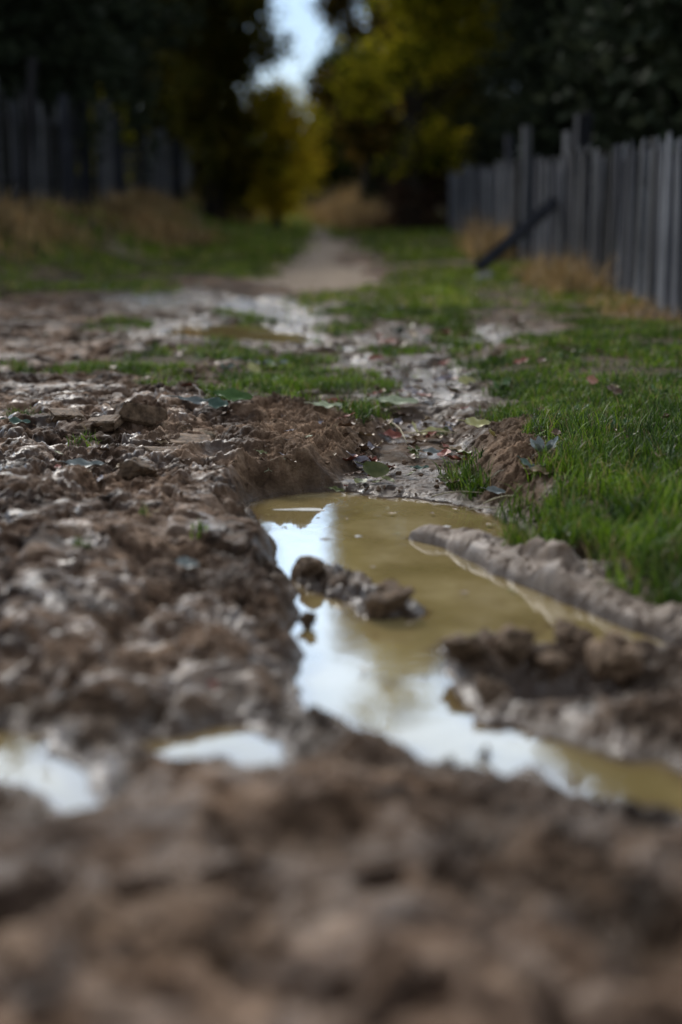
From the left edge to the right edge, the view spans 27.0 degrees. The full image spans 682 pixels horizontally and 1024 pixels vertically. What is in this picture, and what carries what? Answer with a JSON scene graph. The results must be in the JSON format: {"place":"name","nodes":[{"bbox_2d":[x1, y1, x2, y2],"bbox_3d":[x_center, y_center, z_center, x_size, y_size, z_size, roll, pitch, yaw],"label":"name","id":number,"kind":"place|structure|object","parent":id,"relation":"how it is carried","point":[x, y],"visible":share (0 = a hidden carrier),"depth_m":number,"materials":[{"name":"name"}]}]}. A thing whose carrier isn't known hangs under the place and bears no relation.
{"place":"outdoors","nodes":[
{"label":"outdoors","id":0,"kind":"place"},
{"bbox_2d":[18,0,519,188],"label":"sky","id":1,"kind":"structure","parent":0,"point":[301,20],"materials":[{"name":"white"}]},
{"bbox_2d":[0,192,681,1023],"bbox_3d":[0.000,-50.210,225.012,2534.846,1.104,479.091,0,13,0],"label":"ground","id":2,"kind":"structure","parent":0,"point":[330,868],"depth_m":2.94,"materials":[{"name":"soil"}]},
{"bbox_2d":[0,417,29,423],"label":"fallen leaf","id":3,"kind":"object","parent":2,"relation":"on","point":[14,420],"visible":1,"depth_m":5.87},
{"bbox_2d":[0,730,99,811],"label":"puddle","id":4,"kind":"object","parent":2,"relation":"on","point":[29,763],"visible":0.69,"depth_m":2.75,"materials":[{"name":"liquid"}]},
{"bbox_2d":[48,408,83,422],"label":"rock","id":5,"kind":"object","parent":2,"relation":"on","point":[57,414],"depth_m":5.94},
{"bbox_2d":[68,451,78,458],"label":"fallen leaf","id":6,"kind":"object","parent":2,"relation":"on","point":[74,455],"visible":0.94,"depth_m":5.29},
{"bbox_2d":[0,0,150,195],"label":"old tree","id":7,"kind":"object","parent":2,"relation":"on","point":[70,44],"visible":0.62,"depth_m":24.08,"materials":[{"name":"green plant"}]},
{"bbox_2d":[55,458,103,467],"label":"fallen leaf","id":8,"kind":"object","parent":2,"relation":"on","point":[82,462],"visible":0.9,"depth_m":5.05,"materials":[{"name":"plant"}]},
{"bbox_2d":[71,536,91,549],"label":"grass tuft","id":9,"kind":"object","parent":2,"relation":"on","point":[75,542],"visible":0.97,"depth_m":3.92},
{"bbox_2d":[66,429,101,446],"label":"grass tuft","id":10,"kind":"object","parent":2,"relation":"on","point":[80,438],"visible":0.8,"depth_m":5.46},
{"bbox_2d":[0,57,194,210],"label":"board fence","id":11,"kind":"object","parent":2,"relation":"on","point":[107,173],"visible":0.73,"depth_m":24.28,"materials":[{"name":"grey wood"}]},
{"bbox_2d":[88,414,124,431],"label":"rock","id":12,"kind":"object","parent":2,"relation":"on","point":[107,423],"depth_m":5.89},
{"bbox_2d":[76,85,150,196],"bbox_3d":[-5.013,-7.705,29.999,1.936,2.468,1.801,0,13,0],"label":"shrub","id":13,"kind":"object","parent":2,"relation":"on","point":[126,139],"visible":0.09,"depth_m":29.99,"materials":[{"name":"green plant"}]},
{"bbox_2d":[7,0,235,189],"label":"shade tree","id":14,"kind":"object","parent":2,"relation":"on","point":[153,27],"visible":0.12,"depth_m":32.60,"materials":[{"name":"green plant"}]},
{"bbox_2d":[101,185,167,227],"bbox_3d":[-3.885,-5.667,26.387,1.312,0.887,1.726,0,13,0],"label":"dry grass clump","id":15,"kind":"object","parent":2,"relation":"on","point":[124,204],"visible":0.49,"depth_m":26.21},
{"bbox_2d":[117,457,158,479],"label":"mud clod","id":16,"kind":"object","parent":2,"relation":"on","point":[133,467],"visible":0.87,"depth_m":4.93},
{"bbox_2d":[110,401,167,426],"bbox_3d":[-0.868,-0.407,6.096,0.242,0.096,0.209,14,-10,-23],"label":"rock","id":17,"kind":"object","parent":2,"relation":"on","point":[140,413],"depth_m":6.00,"materials":[{"name":"stone"}]},
{"bbox_2d":[139,503,156,517],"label":"grass tuft","id":18,"kind":"object","parent":2,"relation":"on","point":[141,510],"visible":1,"depth_m":4.31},
{"bbox_2d":[144,446,179,452],"bbox_3d":[-0.646,-0.211,5.335,0.168,0.032,0.168,-2,23,-35],"label":"mud slab","id":19,"kind":"object","parent":2,"relation":"on","point":[149,449],"depth_m":5.35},
{"bbox_2d":[127,1,237,190],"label":"leafy tree","id":20,"kind":"object","parent":2,"relation":"on","point":[164,69],"visible":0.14,"depth_m":43.70,"materials":[{"name":"green plant"}]},
{"bbox_2d":[170,556,198,567],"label":"fallen leaf","id":21,"kind":"object","parent":2,"relation":"on","point":[186,562],"visible":1,"depth_m":3.83,"materials":[{"name":"silver plant"}]},
{"bbox_2d":[160,433,212,446],"bbox_3d":[-0.612,-0.272,5.666,0.265,0.052,0.229,4,18,-15],"label":"mud slab","id":22,"kind":"object","parent":2,"relation":"on","point":[183,438],"depth_m":5.65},
{"bbox_2d":[173,322,200,336],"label":"grass tuft","id":23,"kind":"object","parent":2,"relation":"on","point":[188,332],"visible":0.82,"depth_m":10.38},
{"bbox_2d":[167,395,214,403],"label":"fallen leaf","id":24,"kind":"object","parent":2,"relation":"on","point":[196,400],"visible":0.72,"depth_m":6.44,"materials":[{"name":"plant"}]},
{"bbox_2d":[185,150,204,192],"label":"shrub","id":25,"kind":"object","parent":2,"relation":"on","point":[199,168],"visible":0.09,"depth_m":44.28,"materials":[{"name":"green plant"}]},
{"bbox_2d":[0,176,396,271],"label":"withered grass","id":26,"kind":"structure","parent":2,"relation":"on","point":[342,212],"depth_m":25.34,"materials":[{"name":"plant"}]},
{"bbox_2d":[190,518,208,539],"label":"grass tuft","id":27,"kind":"object","parent":2,"relation":"on","point":[199,527],"visible":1,"depth_m":4.21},
{"bbox_2d":[204,397,227,408],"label":"fallen leaf","id":28,"kind":"object","parent":2,"relation":"on","point":[216,402],"visible":1,"depth_m":6.25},
{"bbox_2d":[138,724,294,765],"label":"puddle","id":29,"kind":"object","parent":2,"relation":"on","point":[242,745],"visible":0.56,"depth_m":2.89,"materials":[{"name":"liquid"}]},
{"bbox_2d":[146,0,307,220],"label":"tree","id":30,"kind":"object","parent":2,"relation":"on","point":[207,119],"visible":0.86,"depth_m":38.08,"materials":[{"name":"green plant"}]},
{"bbox_2d":[220,361,234,369],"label":"leafy plant","id":31,"kind":"object","parent":2,"relation":"on","point":[222,366],"visible":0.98,"depth_m":8.09,"materials":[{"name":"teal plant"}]},
{"bbox_2d":[204,387,252,401],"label":"fallen leaf","id":32,"kind":"object","parent":2,"relation":"on","point":[232,394],"visible":0.99,"depth_m":6.45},
{"bbox_2d":[193,173,263,221],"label":"shrub","id":33,"kind":"object","parent":2,"relation":"on","point":[247,214],"visible":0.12,"depth_m":43.63,"materials":[{"name":"green plant"}]},
{"bbox_2d":[163,324,312,343],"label":"puddle","id":34,"kind":"object","parent":2,"relation":"on","point":[255,332],"visible":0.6,"depth_m":10.67,"materials":[{"name":"liquid"}]},
{"bbox_2d":[243,362,260,372],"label":"fallen leaf","id":35,"kind":"object","parent":2,"relation":"on","point":[252,366],"visible":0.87,"depth_m":7.96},
{"bbox_2d":[0,300,513,427],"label":"lane grass","id":36,"kind":"structure","parent":2,"relation":"on","point":[302,379],"depth_m":8.24,"materials":[{"name":"plant"}]},
{"bbox_2d":[2,395,526,507],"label":"mud sprig grass","id":37,"kind":"structure","parent":2,"relation":"on","point":[26,412],"depth_m":6.06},
{"bbox_2d":[246,359,287,365],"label":"fallen leaf","id":38,"kind":"object","parent":2,"relation":"on","point":[280,362],"visible":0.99,"depth_m":8.22,"materials":[{"name":"plant"}]},
{"bbox_2d":[228,72,343,228],"bbox_3d":[-1.385,-9.856,38.873,3.122,4.290,3.133,-8,15,-32],"label":"autumn tree","id":39,"kind":"object","parent":2,"relation":"on","point":[279,112],"visible":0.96,"depth_m":38.40,"materials":[{"name":"yellow plant"}]},
{"bbox_2d":[297,611,317,627],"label":"mud clod","id":40,"kind":"object","parent":2,"relation":"on","point":[307,618],"visible":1,"depth_m":3.66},
{"bbox_2d":[291,555,326,578],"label":"mud clod","id":41,"kind":"object","parent":2,"relation":"on","point":[308,565],"visible":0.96,"depth_m":4.07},
{"bbox_2d":[294,188,330,209],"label":"shrub","id":42,"kind":"object","parent":2,"relation":"on","point":[319,201],"visible":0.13,"depth_m":62.25,"materials":[{"name":"green plant"}]},
{"bbox_2d":[0,190,644,316],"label":"grass","id":43,"kind":"structure","parent":2,"relation":"on","point":[261,241],"depth_m":18.59,"materials":[{"name":"plant"}]},
{"bbox_2d":[304,401,341,407],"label":"fallen leaf","id":44,"kind":"object","parent":2,"relation":"on","point":[324,404],"visible":1,"depth_m":6.53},
{"bbox_2d":[127,76,521,205],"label":"wood","id":45,"kind":"object","parent":2,"relation":"on","point":[284,141],"visible":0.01,"depth_m":91.15,"materials":[{"name":"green plant"}]},
{"bbox_2d":[286,34,400,201],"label":"broadleaf tree","id":46,"kind":"object","parent":2,"relation":"on","point":[332,173],"visible":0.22,"depth_m":56.94,"materials":[{"name":"green plant"}]},
{"bbox_2d":[333,158,362,199],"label":"shrub","id":47,"kind":"object","parent":2,"relation":"on","point":[356,175],"visible":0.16,"depth_m":56.19,"materials":[{"name":"green plant"}]},
{"bbox_2d":[338,422,357,426],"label":"fallen leaf","id":48,"kind":"object","parent":2,"relation":"on","point":[348,424],"visible":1,"depth_m":5.93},
{"bbox_2d":[347,451,369,466],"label":"fallen leaf","id":49,"kind":"object","parent":2,"relation":"on","point":[361,459],"visible":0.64,"depth_m":5.61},
{"bbox_2d":[354,478,367,482],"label":"fallen leaf","id":50,"kind":"object","parent":2,"relation":"on","point":[357,480],"visible":1,"depth_m":5.35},
{"bbox_2d":[355,461,389,477],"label":"fallen leaf","id":51,"kind":"object","parent":2,"relation":"on","point":[375,469],"visible":1,"depth_m":5.40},
{"bbox_2d":[296,0,453,203],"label":"rusty tree","id":52,"kind":"object","parent":2,"relation":"on","point":[368,143],"visible":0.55,"depth_m":42.33,"materials":[{"name":"green plant"}]},
{"bbox_2d":[351,155,399,209],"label":"shrub","id":53,"kind":"object","parent":2,"relation":"on","point":[374,191],"visible":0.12,"depth_m":40.67,"materials":[{"name":"green plant"}]},
{"bbox_2d":[368,355,388,359],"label":"fallen leaf","id":54,"kind":"object","parent":2,"relation":"on","point":[375,357],"visible":1,"depth_m":8.62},
{"bbox_2d":[363,579,414,618],"bbox_3d":[0.133,0.229,3.766,0.135,0.088,0.088,-29,14,-34],"label":"mud clod","id":55,"kind":"object","parent":2,"relation":"on","point":[387,597],"visible":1,"depth_m":3.74,"materials":[{"name":"soil"}]},
{"bbox_2d":[382,429,401,438],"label":"fallen leaf","id":56,"kind":"object","parent":2,"relation":"on","point":[391,433],"visible":0.98,"depth_m":6.28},
{"bbox_2d":[366,395,418,404],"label":"fallen leaf","id":57,"kind":"object","parent":2,"relation":"on","point":[398,400],"visible":1,"depth_m":6.91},
{"bbox_2d":[390,325,403,334],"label":"leafy plant","id":58,"kind":"object","parent":2,"relation":"on","point":[399,329],"visible":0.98,"depth_m":10.23,"materials":[{"name":"teal plant"}]},
{"bbox_2d":[393,417,402,424],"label":"fallen leaf","id":59,"kind":"object","parent":2,"relation":"on","point":[397,421],"visible":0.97,"depth_m":6.62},
{"bbox_2d":[393,339,407,347],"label":"fallen leaf","id":60,"kind":"object","parent":2,"relation":"on","point":[397,343],"visible":0.95,"depth_m":9.39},
{"bbox_2d":[394,17,410,227],"bbox_3d":[1.406,-14.505,36.015,3.400,14.504,4.442,-10,16,-37],"label":"slender tree","id":61,"kind":"object","parent":2,"relation":"on","point":[403,135],"visible":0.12,"depth_m":37.04,"materials":[{"name":"brown plant"}]},
{"bbox_2d":[365,143,462,229],"bbox_3d":[1.982,-7.895,35.595,2.803,2.578,2.685,0,13,0],"label":"shrub","id":62,"kind":"object","parent":2,"relation":"on","point":[431,197],"visible":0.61,"depth_m":35.07,"materials":[{"name":"green plant"}]},
{"bbox_2d":[405,465,428,469],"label":"fallen leaf","id":63,"kind":"object","parent":2,"relation":"on","point":[420,467],"visible":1,"depth_m":5.60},
{"bbox_2d":[318,0,517,229],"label":"poplar tree","id":64,"kind":"object","parent":2,"relation":"on","point":[403,61],"visible":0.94,"depth_m":34.34,"materials":[{"name":"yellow plant"}]},
{"bbox_2d":[415,447,441,453],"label":"fallen leaf","id":65,"kind":"object","parent":2,"relation":"on","point":[432,450],"visible":0.84,"depth_m":5.94,"materials":[{"name":"plant"}]},
{"bbox_2d":[420,426,444,436],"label":"fallen leaf","id":66,"kind":"object","parent":2,"relation":"on","point":[431,428],"visible":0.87,"depth_m":6.35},
{"bbox_2d":[408,430,456,434],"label":"straw stalk","id":67,"kind":"object","parent":2,"relation":"on","point":[431,431],"visible":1,"depth_m":6.28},
{"bbox_2d":[357,0,522,214],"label":"tall tree","id":68,"kind":"object","parent":2,"relation":"on","point":[454,99],"visible":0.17,"depth_m":46.35,"materials":[{"name":"green plant"}]},
{"bbox_2d":[430,374,451,381],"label":"fallen leaf","id":69,"kind":"object","parent":2,"relation":"on","point":[441,378],"visible":1,"depth_m":8.04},
{"bbox_2d":[435,426,448,435],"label":"fallen leaf","id":70,"kind":"object","parent":2,"relation":"on","point":[445,429],"visible":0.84,"depth_m":6.34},
{"bbox_2d":[437,448,450,458],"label":"fallen leaf","id":71,"kind":"object","parent":2,"relation":"on","point":[446,451],"visible":0.84,"depth_m":5.87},
{"bbox_2d":[440,434,455,443],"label":"fallen leaf","id":72,"kind":"object","parent":2,"relation":"on","point":[445,439],"visible":1,"depth_m":6.11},
{"bbox_2d":[431,456,468,475],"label":"grass tuft","id":73,"kind":"object","parent":2,"relation":"on","point":[447,467],"visible":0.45,"depth_m":5.55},
{"bbox_2d":[440,454,465,459],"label":"fallen leaf","id":74,"kind":"object","parent":2,"relation":"on","point":[454,457],"visible":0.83,"depth_m":5.76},
{"bbox_2d":[432,491,482,496],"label":"straw stalk","id":75,"kind":"object","parent":2,"relation":"on","point":[453,492],"visible":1,"depth_m":5.14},
{"bbox_2d":[247,491,681,830],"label":"puddle","id":76,"kind":"object","parent":2,"relation":"on","point":[391,693],"visible":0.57,"depth_m":3.63,"materials":[{"name":"liquid"}]},
{"bbox_2d":[272,508,323,510],"bbox_3d":[-0.149,-0.011,5.028,0.191,0.004,0.049,0,13,0],"label":"foam fleck","id":77,"kind":"object","parent":76,"relation":"on","point":[309,509],"visible":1,"depth_m":5.02},
{"bbox_2d":[327,486,344,491],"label":"fallen leaf","id":78,"kind":"object","parent":76,"relation":"on","point":[336,488],"visible":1,"depth_m":5.28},
{"bbox_2d":[438,633,491,660],"bbox_3d":[0.289,0.316,3.310,0.119,0.072,0.074,-2,13,-10],"label":"mud clod","id":79,"kind":"object","parent":2,"relation":"on","point":[458,646],"visible":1,"depth_m":3.29,"materials":[{"name":"soil"}]},
{"bbox_2d":[457,375,475,384],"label":"fallen leaf","id":80,"kind":"object","parent":2,"relation":"on","point":[464,379],"visible":0.95,"depth_m":7.59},
{"bbox_2d":[454,446,486,471],"bbox_3d":[0.491,-0.203,5.543,0.145,0.141,0.150,-3,13,-12],"label":"grass tuft","id":81,"kind":"object","parent":2,"relation":"on","point":[479,457],"visible":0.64,"depth_m":5.53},
{"bbox_2d":[462,417,489,426],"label":"fallen leaf","id":82,"kind":"object","parent":2,"relation":"on","point":[474,421],"visible":1,"depth_m":6.12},
{"bbox_2d":[460,455,494,495],"bbox_3d":[0.515,-0.137,5.198,0.184,0.158,0.186,3,13,13],"label":"grass tuft","id":83,"kind":"object","parent":2,"relation":"on","point":[480,470],"visible":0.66,"depth_m":5.23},
{"bbox_2d":[438,204,529,261],"bbox_3d":[2.408,-4.187,21.638,1.867,1.072,4.813,0,13,0],"label":"dry grass clump","id":84,"kind":"object","parent":2,"relation":"on","point":[490,241],"visible":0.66,"depth_m":21.06,"materials":[{"name":"plant"}]},
{"bbox_2d":[475,271,493,279],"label":"stone","id":85,"kind":"object","parent":2,"relation":"on","point":[486,274],"visible":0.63,"depth_m":16.25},
{"bbox_2d":[474,675,511,705],"bbox_3d":[0.326,0.392,3.118,0.094,0.069,0.070,-8,15,-30],"label":"mud clod","id":86,"kind":"object","parent":2,"relation":"on","point":[489,690],"visible":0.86,"depth_m":3.10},
{"bbox_2d":[480,486,505,493],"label":"fallen leaf","id":87,"kind":"object","parent":2,"relation":"on","point":[495,489],"visible":1,"depth_m":5.07,"materials":[{"name":"plant"}]},
{"bbox_2d":[491,350,507,355],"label":"fallen leaf","id":88,"kind":"object","parent":2,"relation":"on","point":[494,353],"visible":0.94,"depth_m":8.55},
{"bbox_2d":[397,0,602,229],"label":"fruit tree","id":89,"kind":"object","parent":2,"relation":"on","point":[483,156],"visible":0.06,"depth_m":36.46,"materials":[{"name":"green plant"}]},
{"bbox_2d":[490,377,510,389],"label":"leafy plant","id":90,"kind":"object","parent":2,"relation":"on","point":[495,384],"visible":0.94,"depth_m":7.28,"materials":[{"name":"green plant"}]},
{"bbox_2d":[483,495,518,503],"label":"straw stalk","id":91,"kind":"object","parent":2,"relation":"on","point":[497,498],"visible":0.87,"depth_m":5.01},
{"bbox_2d":[490,481,531,523],"bbox_3d":[0.581,-0.025,4.883,0.159,0.181,0.214,0,13,0],"label":"grass tuft","id":92,"kind":"object","parent":2,"relation":"on","point":[513,505],"visible":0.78,"depth_m":4.87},
{"bbox_2d":[491,624,536,662],"bbox_3d":[0.410,0.314,3.354,0.081,0.094,0.146,-8,15,-30],"label":"mud clod","id":93,"kind":"object","parent":2,"relation":"on","point":[512,642],"visible":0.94,"depth_m":3.31,"materials":[{"name":"soil"}]},
{"bbox_2d":[474,197,559,271],"bbox_3d":[2.088,-3.305,16.989,1.094,0.894,0.110,9,16,35],"label":"wooden prop","id":94,"kind":"object","parent":2,"relation":"on","point":[534,219],"visible":1,"depth_m":16.92,"materials":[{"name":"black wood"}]},
{"bbox_2d":[512,357,532,363],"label":"fallen leaf","id":95,"kind":"object","parent":2,"relation":"on","point":[523,359],"visible":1,"depth_m":8.04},
{"bbox_2d":[517,456,547,472],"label":"leafy plant","id":96,"kind":"object","parent":2,"relation":"on","point":[525,461],"visible":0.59,"depth_m":5.10,"materials":[{"name":"teal plant"}]},
{"bbox_2d":[525,464,552,474],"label":"fallen leaf","id":97,"kind":"object","parent":2,"relation":"on","point":[538,468],"visible":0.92,"depth_m":5.03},
{"bbox_2d":[530,435,557,456],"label":"fallen leaf","id":98,"kind":"object","parent":2,"relation":"on","point":[539,441],"visible":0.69,"depth_m":5.19,"materials":[{"name":"plant"}]},
{"bbox_2d":[534,651,574,674],"bbox_3d":[0.493,0.355,3.295,0.108,0.058,0.060,-6,14,-24],"label":"mud clod","id":99,"kind":"object","parent":2,"relation":"on","point":[554,663],"visible":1,"depth_m":3.27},
{"bbox_2d":[551,528,570,538],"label":"leafy plant","id":100,"kind":"object","parent":2,"relation":"on","point":[559,533],"visible":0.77,"depth_m":4.26,"materials":[{"name":"green plant"}]},
{"bbox_2d":[503,237,620,296],"bbox_3d":[2.296,-2.485,14.663,1.299,0.713,3.990,0,13,0],"label":"dry grass clump","id":101,"kind":"object","parent":2,"relation":"on","point":[558,275],"visible":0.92,"depth_m":14.17,"materials":[{"name":"plant"}]},
{"bbox_2d":[448,111,681,320],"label":"picket fence","id":102,"kind":"object","parent":2,"relation":"on","point":[648,261],"visible":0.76,"depth_m":14.37,"materials":[{"name":"grey wood"}]},
{"bbox_2d":[464,0,668,241],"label":"fruit tree","id":103,"kind":"object","parent":2,"relation":"on","point":[551,109],"visible":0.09,"depth_m":26.85,"materials":[{"name":"green plant"}]},
{"bbox_2d":[557,349,581,361],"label":"leafy plant","id":104,"kind":"object","parent":2,"relation":"on","point":[572,358],"visible":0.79,"depth_m":7.98,"materials":[{"name":"green plant"}]},
{"bbox_2d":[552,618,595,647],"bbox_3d":[0.573,0.334,3.523,0.106,0.113,0.087,10,29,9],"label":"mud clod","id":105,"kind":"object","parent":2,"relation":"on","point":[568,633],"visible":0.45,"depth_m":3.49,"materials":[{"name":"soil"}]},
{"bbox_2d":[563,400,587,411],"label":"leafy plant","id":106,"kind":"object","parent":2,"relation":"on","point":[565,402],"visible":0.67,"depth_m":6.33,"materials":[{"name":"green plant"}]},
{"bbox_2d":[583,375,598,383],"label":"fallen leaf","id":107,"kind":"object","parent":2,"relation":"on","point":[592,379],"visible":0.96,"depth_m":7.07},
{"bbox_2d":[501,0,681,238],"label":"fruit tree","id":108,"kind":"object","parent":2,"relation":"on","point":[586,80],"visible":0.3,"depth_m":19.05,"materials":[{"name":"green plant"}]},
{"bbox_2d":[538,0,681,152],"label":"fruit tree","id":109,"kind":"object","parent":2,"relation":"on","point":[663,30],"visible":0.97,"depth_m":13.62,"materials":[{"name":"green plant"}]},
{"bbox_2d":[602,385,621,393],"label":"fallen leaf","id":110,"kind":"object","parent":2,"relation":"on","point":[614,389],"visible":1,"depth_m":6.73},
{"bbox_2d":[585,630,645,684],"bbox_3d":[0.623,0.336,3.268,0.108,0.118,0.186,-2,14,-42],"label":"mud clod","id":111,"kind":"object","parent":2,"relation":"on","point":[618,657],"visible":0.99,"depth_m":3.23,"materials":[{"name":"soil"}]},
{"bbox_2d":[568,280,681,323],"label":"dry grass clump","id":112,"kind":"object","parent":2,"relation":"on","point":[626,308],"visible":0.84,"depth_m":11.29,"materials":[{"name":"plant"}]},
{"bbox_2d":[376,301,681,606],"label":"verge grass","id":113,"kind":"structure","parent":0,"point":[634,500],"depth_m":5.44,"materials":[{"name":"plant"}]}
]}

